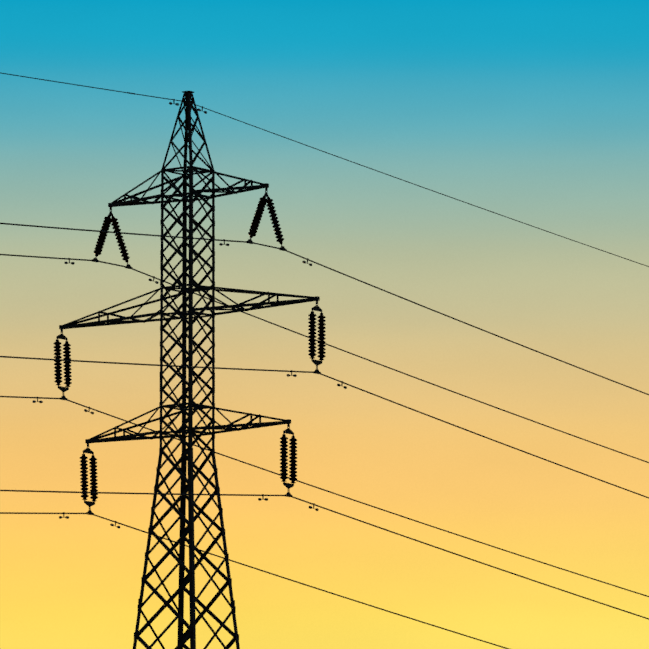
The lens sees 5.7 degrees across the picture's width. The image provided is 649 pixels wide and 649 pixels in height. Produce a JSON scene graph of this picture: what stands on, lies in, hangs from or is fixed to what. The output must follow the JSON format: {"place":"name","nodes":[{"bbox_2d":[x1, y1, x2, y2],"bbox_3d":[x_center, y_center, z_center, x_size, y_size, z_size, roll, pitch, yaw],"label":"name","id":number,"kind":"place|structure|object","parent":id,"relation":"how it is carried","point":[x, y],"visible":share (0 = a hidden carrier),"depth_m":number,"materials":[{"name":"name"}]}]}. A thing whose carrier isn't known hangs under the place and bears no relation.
{"place":"outdoors","nodes":[
{"label":"outdoors","id":0,"kind":"place"},
{"bbox_2d":[32,99,346,527],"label":"damper clamps","id":1,"kind":"object","parent":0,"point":[157,282],"visible":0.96,"depth_m":220.15,"materials":[{"name":"metal"}]},
{"bbox_2d":[0,0,648,648],"label":"sky","id":2,"kind":"structure","parent":0,"point":[535,113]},
{"bbox_3d":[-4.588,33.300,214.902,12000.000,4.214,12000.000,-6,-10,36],"label":"terrain","id":3,"kind":"structure","parent":0,"visible":0},
{"bbox_2d":[53,91,325,648],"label":"pylon lattice","id":4,"kind":"object","parent":3,"relation":"on","point":[192,407],"visible":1,"depth_m":219.47,"materials":[{"name":"metal"}]},
{"bbox_2d":[0,73,648,648],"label":"conductors","id":5,"kind":"object","parent":4,"relation":"attached to","point":[328,377],"visible":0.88,"depth_m":224.38,"materials":[{"name":"metal"}]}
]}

